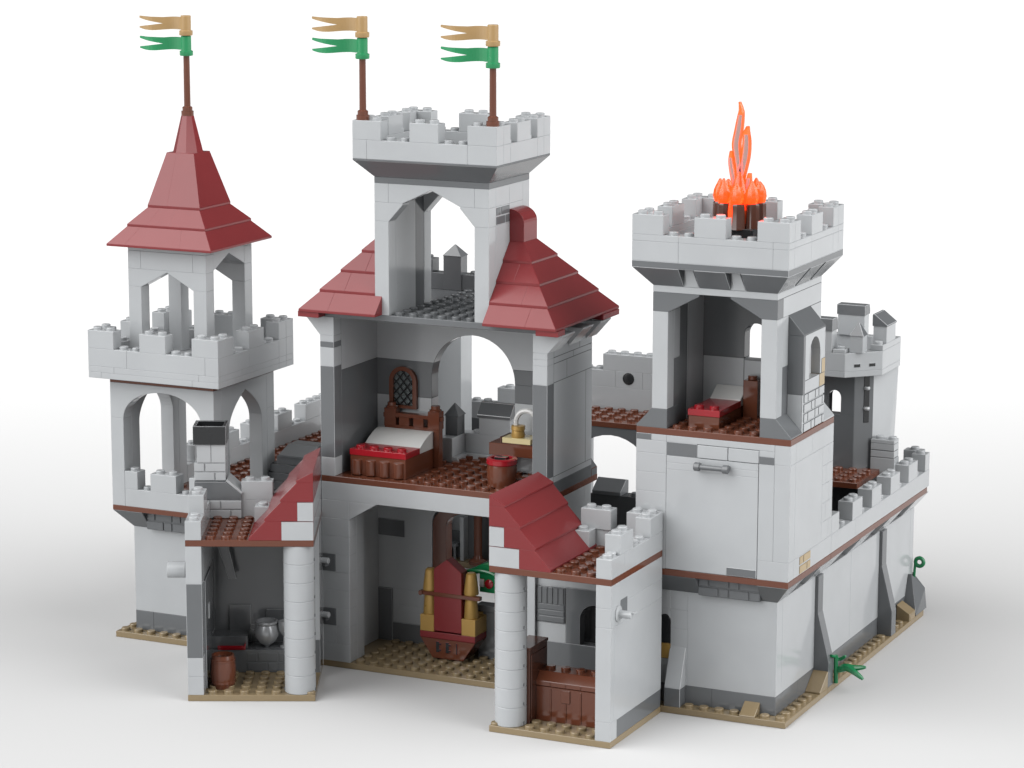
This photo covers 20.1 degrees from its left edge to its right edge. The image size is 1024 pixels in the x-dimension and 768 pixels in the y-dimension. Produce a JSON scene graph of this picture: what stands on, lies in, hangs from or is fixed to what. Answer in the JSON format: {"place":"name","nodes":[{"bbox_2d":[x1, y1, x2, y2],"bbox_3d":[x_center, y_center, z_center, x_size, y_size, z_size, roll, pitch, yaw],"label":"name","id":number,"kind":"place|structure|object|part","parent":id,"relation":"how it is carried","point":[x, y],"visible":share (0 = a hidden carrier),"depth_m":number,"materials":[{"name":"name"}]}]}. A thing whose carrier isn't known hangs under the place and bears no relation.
{"place":"outdoors","nodes":[
{"label":"outdoors","id":0,"kind":"place"},
{"bbox_2d":[218,643,245,649],"bbox_3d":[-0.144,0.135,1.491,0.014,0.003,0.004,0,11,0],"label":"tray","id":1,"kind":"object","parent":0,"point":[232,647],"visible":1,"depth_m":1.49,"materials":[{"name":"red plastic"}]},
{"bbox_2d":[438,335,471,434],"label":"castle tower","id":2,"kind":"structure","parent":0,"point":[455,376],"depth_m":1.68,"materials":[{"name":"grey plastic"}]},
{"bbox_2d":[0,0,1023,767],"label":"ground","id":3,"kind":"structure","parent":0,"point":[894,128],"depth_m":3.03,"materials":[{"name":"grey"}]},
{"bbox_2d":[88,116,293,645],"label":"castle tower","id":4,"kind":"structure","parent":3,"relation":"on","point":[190,226],"depth_m":1.54,"materials":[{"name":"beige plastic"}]},
{"bbox_2d":[139,15,193,115],"bbox_3d":[-0.183,-0.169,1.532,0.032,0.053,0.007,5,12,24],"label":"banner pole","id":5,"kind":"object","parent":4,"relation":"on","point":[182,24],"visible":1,"depth_m":1.53,"materials":[{"name":"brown plastic"}]},
{"bbox_2d":[167,420,322,700],"bbox_3d":[-0.136,0.089,1.473,0.074,0.131,0.064,0,11,0],"label":"castle annex","id":6,"kind":"object","parent":3,"relation":"on","point":[253,549],"visible":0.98,"depth_m":1.47,"materials":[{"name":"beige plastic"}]},
{"bbox_2d":[210,651,235,689],"bbox_3d":[-0.146,0.145,1.466,0.013,0.017,0.013,0,11,0],"label":"barrel","id":7,"kind":"object","parent":6,"relation":"on","point":[223,670],"visible":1,"depth_m":1.46,"materials":[{"name":"brown plastic"}]},
{"bbox_2d":[250,617,278,646],"bbox_3d":[-0.127,0.129,1.496,0.013,0.014,0.013,-10,15,-41],"label":"cauldron","id":8,"kind":"object","parent":6,"relation":"on","point":[266,631],"visible":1,"depth_m":1.49,"materials":[{"name":"silver plastic"}]},
{"bbox_2d":[278,619,283,647],"bbox_3d":[-0.118,0.129,1.495,0.006,0.014,0.006,0,11,0],"label":"goblet","id":9,"kind":"object","parent":6,"relation":"on","point":[281,625],"visible":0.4,"depth_m":1.49,"materials":[{"name":"silver plastic"}]},
{"bbox_2d":[187,393,320,481],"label":"castle wall","id":10,"kind":"structure","parent":3,"relation":"on","point":[304,424],"depth_m":1.70,"materials":[{"name":"grey plastic"}]},
{"bbox_2d":[268,440,322,579],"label":"wall","id":11,"kind":"structure","parent":3,"relation":"on","point":[290,456],"depth_m":1.57,"materials":[{"name":"grey plastic"}]},
{"bbox_2d":[452,530,459,559],"bbox_3d":[-0.037,0.096,1.723,0.012,0.017,0.010,5,12,24],"label":"workbench","id":12,"kind":"object","parent":3,"relation":"on","point":[455,538],"visible":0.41,"depth_m":1.72,"materials":[{"name":"grey plastic"}]},
{"bbox_2d":[298,107,618,688],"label":"castle keep","id":13,"kind":"structure","parent":3,"relation":"on","point":[391,311],"depth_m":1.48,"materials":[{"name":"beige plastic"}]},
{"bbox_2d":[312,16,369,119],"bbox_3d":[-0.086,-0.159,1.448,0.032,0.051,0.007,5,12,24],"label":"banner pole","id":14,"kind":"object","parent":13,"relation":"on","point":[358,46],"visible":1,"depth_m":1.44,"materials":[{"name":"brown plastic"}]},
{"bbox_2d":[350,401,443,479],"bbox_3d":[-0.060,0.029,1.505,0.037,0.032,0.041,5,12,24],"label":"bed","id":15,"kind":"object","parent":13,"relation":"on","point":[399,445],"visible":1,"depth_m":1.51,"materials":[{"name":"brown plastic"}]},
{"bbox_2d":[389,366,417,409],"bbox_3d":[-0.057,0.002,1.522,0.016,0.022,0.002,5,12,24],"label":"window","id":16,"kind":"structure","parent":13,"relation":"in","point":[403,381],"depth_m":1.52,"materials":[{"name":"brown plastic"}]},
{"bbox_2d":[418,557,485,660],"bbox_3d":[-0.027,0.116,1.519,0.035,0.054,0.030,5,12,24],"label":"throne","id":17,"kind":"object","parent":13,"relation":"on","point":[452,622],"visible":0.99,"depth_m":1.51,"materials":[{"name":"red plastic"}]},
{"bbox_2d":[441,24,499,126],"bbox_3d":[-0.020,-0.152,1.418,0.032,0.049,0.007,5,12,24],"label":"banner pole","id":18,"kind":"object","parent":13,"relation":"on","point":[489,54],"visible":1,"depth_m":1.41,"materials":[{"name":"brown plastic"}]},
{"bbox_2d":[466,561,494,658],"bbox_3d":[-0.014,0.117,1.517,0.023,0.053,0.008,5,12,24],"label":"shrine box","id":19,"kind":"object","parent":13,"relation":"on","point":[486,585],"visible":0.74,"depth_m":1.51,"materials":[{"name":"grey plastic"}]},
{"bbox_2d":[486,455,517,488],"bbox_3d":[-0.005,0.044,1.470,0.016,0.016,0.016,5,12,24],"label":"barrel","id":20,"kind":"object","parent":13,"relation":"on","point":[501,471],"visible":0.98,"depth_m":1.46,"materials":[{"name":"brown plastic"}]},
{"bbox_2d":[489,438,531,458],"bbox_3d":[0.006,0.039,1.492,0.031,0.018,0.016,5,12,24],"label":"table","id":21,"kind":"object","parent":13,"relation":"on","point":[496,447],"visible":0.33,"depth_m":1.49,"materials":[{"name":"brown plastic"}]},
{"bbox_2d":[500,432,532,445],"bbox_3d":[0.004,0.029,1.488,0.018,0.004,0.012,5,12,24],"label":"book","id":22,"kind":"object","parent":21,"relation":"on","point":[507,438],"visible":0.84,"depth_m":1.48,"materials":[{"name":"beige plastic"}]},
{"bbox_2d":[511,408,532,437],"bbox_3d":[0.007,0.020,1.484,0.015,0.016,0.007,5,12,24],"label":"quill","id":23,"kind":"object","parent":22,"relation":"on","point":[517,429],"visible":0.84,"depth_m":1.48,"materials":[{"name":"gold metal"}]},
{"bbox_2d":[452,384,514,567],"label":"castle wall","id":24,"kind":"structure","parent":3,"relation":"on","point":[463,524],"depth_m":1.72,"materials":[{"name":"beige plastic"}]},
{"bbox_2d":[469,516,486,565],"bbox_3d":[-0.020,0.072,1.708,0.011,0.070,0.011,5,12,24],"label":"post","id":25,"kind":"object","parent":24,"relation":"on","point":[477,559],"visible":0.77,"depth_m":1.71,"materials":[{"name":"brown plastic"}]},
{"bbox_2d":[489,472,662,748],"bbox_3d":[0.033,0.108,1.410,0.079,0.118,0.064,5,12,24],"label":"castle annex","id":26,"kind":"object","parent":3,"relation":"on","point":[585,592],"visible":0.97,"depth_m":1.40,"materials":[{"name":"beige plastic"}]},
{"bbox_2d":[526,635,547,723],"bbox_3d":[0.009,0.144,1.415,0.011,0.038,0.022,5,12,24],"label":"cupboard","id":27,"kind":"object","parent":26,"relation":"on","point":[536,654],"visible":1,"depth_m":1.41,"materials":[{"name":"brown plastic"}]},
{"bbox_3d":[0.013,0.146,1.413,0.001,0.032,0.018,5,12,24],"label":"door","id":28,"kind":"part","parent":27,"relation":"part of","materials":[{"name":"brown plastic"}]},
{"bbox_2d":[536,664,594,727],"bbox_3d":[0.030,0.151,1.413,0.033,0.026,0.019,5,12,24],"label":"chest","id":29,"kind":"object","parent":26,"relation":"on","point":[565,694],"visible":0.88,"depth_m":1.41,"materials":[{"name":"brown plastic"}]},
{"bbox_2d":[591,477,635,525],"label":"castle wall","id":30,"kind":"structure","parent":3,"relation":"on","point":[612,492],"depth_m":1.54,"materials":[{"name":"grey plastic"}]},
{"bbox_2d":[591,350,652,492],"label":"castle wall","id":31,"kind":"structure","parent":3,"relation":"on","point":[621,394],"depth_m":1.66,"materials":[{"name":"grey plastic"}]},
{"bbox_2d":[830,654,865,682],"bbox_3d":[0.171,0.145,1.470,0.017,0.017,0.010,5,12,24],"label":"plant","id":32,"kind":"object","parent":3,"relation":"on","point":[852,669],"visible":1,"depth_m":1.47,"materials":[{"name":"green plastic"}]},
{"bbox_2d":[821,302,900,510],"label":"castle tower","id":33,"kind":"structure","parent":3,"relation":"on","point":[862,364],"depth_m":1.57,"materials":[{"name":"grey plastic"}]},
{"bbox_2d":[813,446,929,693],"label":"castle wall","id":34,"kind":"structure","parent":3,"relation":"on","point":[870,600],"depth_m":1.54,"materials":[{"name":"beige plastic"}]},
{"bbox_2d":[913,556,925,576],"bbox_3d":[0.227,0.106,1.615,0.007,0.020,0.002,5,12,24],"label":"vine","id":35,"kind":"object","parent":34,"relation":"on","point":[921,559],"visible":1,"depth_m":1.61,"materials":[{"name":"green plastic"}]},
{"bbox_2d":[632,193,843,728],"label":"castle tower","id":36,"kind":"structure","parent":0,"point":[743,504],"depth_m":1.41,"materials":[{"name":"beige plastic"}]},
{"bbox_2d":[661,614,670,657],"bbox_3d":[0.076,0.125,1.439,0.006,0.023,0.002,5,12,24],"label":"window","id":37,"kind":"structure","parent":36,"relation":"in","point":[666,620],"depth_m":1.44,"materials":[{"name":"black plastic"}]},
{"bbox_2d":[665,455,758,578],"bbox_3d":[0.097,0.065,1.407,0.048,0.057,0.009,5,12,24],"label":"door","id":38,"kind":"structure","parent":36,"relation":"in","point":[712,504],"depth_m":1.41,"materials":[{"name":"grey plastic"}]},
{"bbox_2d":[688,375,760,429],"bbox_3d":[0.105,0.008,1.425,0.024,0.021,0.040,5,12,24],"label":"bed","id":39,"kind":"object","parent":36,"relation":"on","point":[722,406],"visible":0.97,"depth_m":1.43,"materials":[{"name":"brown plastic"}]},
{"bbox_2d":[712,102,766,237],"bbox_3d":[0.111,-0.100,1.406,0.026,0.074,0.026,5,12,24],"label":"campfire","id":40,"kind":"object","parent":36,"relation":"on","point":[740,198],"visible":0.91,"depth_m":1.40,"materials":[{"name":"orange plastic"}]},
{"bbox_2d":[787,306,825,432],"bbox_3d":[0.143,-0.007,1.409,0.008,0.057,0.032,5,12,24],"label":"bay window","id":41,"kind":"structure","parent":36,"relation":"in","point":[805,396],"depth_m":1.40,"materials":[{"name":"grey plastic"}]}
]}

